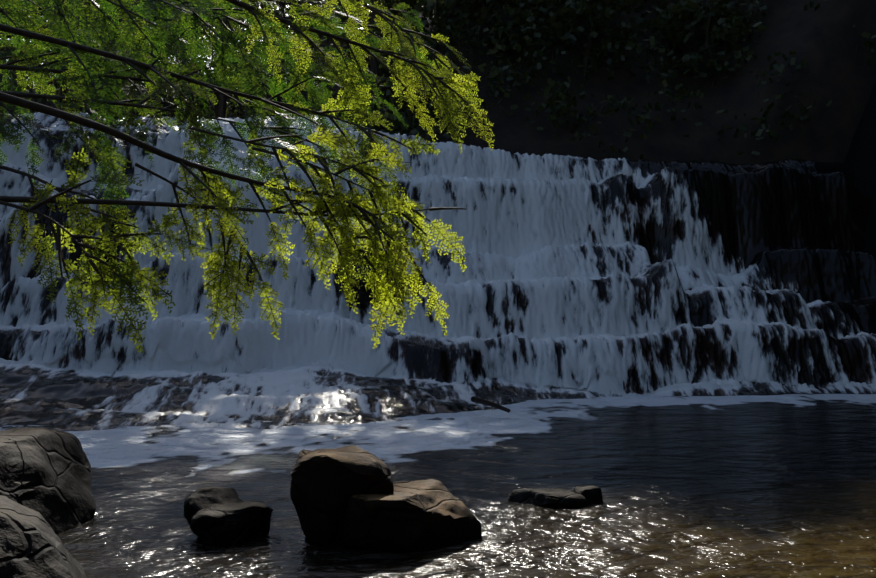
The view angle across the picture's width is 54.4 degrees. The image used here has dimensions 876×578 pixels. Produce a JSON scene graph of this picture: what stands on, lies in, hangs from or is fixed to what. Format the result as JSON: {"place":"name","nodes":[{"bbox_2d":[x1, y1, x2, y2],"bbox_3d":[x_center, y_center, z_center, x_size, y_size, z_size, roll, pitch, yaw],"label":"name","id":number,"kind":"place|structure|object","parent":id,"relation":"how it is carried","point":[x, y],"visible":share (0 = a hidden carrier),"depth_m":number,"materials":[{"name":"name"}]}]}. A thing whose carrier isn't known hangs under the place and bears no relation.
{"place":"outdoors","nodes":[
{"label":"outdoors","id":0,"kind":"place"},
{"bbox_2d":[0,0,371,85],"label":"sky","id":1,"kind":"structure","parent":0,"point":[299,0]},
{"bbox_2d":[0,0,494,352],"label":"branches","id":2,"kind":"object","parent":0,"point":[391,251],"depth_m":2.76,"materials":[{"name":"green plant"}]},
{"bbox_2d":[0,394,875,577],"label":"river","id":3,"kind":"structure","parent":0,"point":[768,486],"depth_m":8.09,"materials":[{"name":"liquid"}]},
{"bbox_2d":[0,495,86,577],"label":"bank rock","id":4,"kind":"object","parent":3,"relation":"in","point":[31,545],"visible":0.98,"depth_m":4.48,"materials":[{"name":"grey stone"}]},
{"bbox_2d":[0,426,95,533],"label":"bank rock","id":5,"kind":"object","parent":3,"relation":"in","point":[45,473],"visible":0.58,"depth_m":6.57,"materials":[{"name":"grey stone"}]},
{"bbox_2d":[184,486,242,535],"bbox_3d":[-1.661,1.657,6.353,0.388,0.331,0.398,-1,-2,22],"label":"boulder","id":6,"kind":"object","parent":3,"relation":"on","point":[200,499],"visible":0.4,"depth_m":6.31,"materials":[{"name":"grey stone"}]},
{"bbox_2d":[191,501,272,545],"bbox_3d":[-1.555,1.789,6.228,0.490,0.450,0.559,-1,-2,37],"label":"boulder","id":7,"kind":"object","parent":3,"relation":"in","point":[234,523],"visible":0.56,"depth_m":6.06,"materials":[{"name":"stone"}]},
{"bbox_2d":[290,445,393,545],"bbox_3d":[-0.667,1.612,6.230,0.716,0.909,0.650,0,-2,3],"label":"boulder","id":8,"kind":"object","parent":3,"relation":"in","point":[326,484],"visible":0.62,"depth_m":5.95,"materials":[{"name":"stone"}]},
{"bbox_2d":[343,479,481,551],"bbox_3d":[-0.190,1.767,6.223,1.026,0.647,0.820,0,-2,-10],"label":"boulder","id":9,"kind":"object","parent":3,"relation":"in","point":[417,515],"visible":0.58,"depth_m":5.91,"materials":[{"name":"stone"}]},
{"bbox_2d":[471,396,509,412],"bbox_3d":[0.834,1.808,13.323,0.752,0.302,0.090,1,-2,-34],"label":"driftwood","id":10,"kind":"object","parent":3,"relation":"on","point":[486,402],"visible":1,"depth_m":13.26,"materials":[{"name":"brown wood"}]},
{"bbox_2d":[508,488,587,507],"bbox_3d":[0.954,1.882,7.427,0.698,0.251,0.418,0,-2,8],"label":"rock","id":11,"kind":"object","parent":3,"relation":"in","point":[553,497],"visible":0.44,"depth_m":7.32,"materials":[{"name":"grey stone"}]},
{"bbox_2d":[571,486,602,503],"bbox_3d":[1.298,1.852,7.458,0.273,0.246,0.242,1,-2,-24],"label":"rock","id":12,"kind":"object","parent":3,"relation":"in","point":[592,494],"visible":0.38,"depth_m":7.40,"materials":[{"name":"grey stone"}]},
{"bbox_2d":[1,0,875,163],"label":"hillside","id":13,"kind":"structure","parent":0,"point":[824,38],"depth_m":26.87,"materials":[{"name":"plant"}]},
{"bbox_2d":[0,0,875,159],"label":"forest","id":14,"kind":"object","parent":13,"relation":"on","point":[680,13],"depth_m":28.10,"materials":[{"name":"green plant"}]},
{"bbox_2d":[0,112,875,430],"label":"waterfall","id":15,"kind":"structure","parent":13,"relation":"on","point":[582,278],"depth_m":18.93,"materials":[{"name":"liquid"}]},
{"bbox_2d":[844,83,875,255],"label":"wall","id":16,"kind":"structure","parent":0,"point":[861,156],"depth_m":24.55,"materials":[{"name":"black stone"}]}
]}

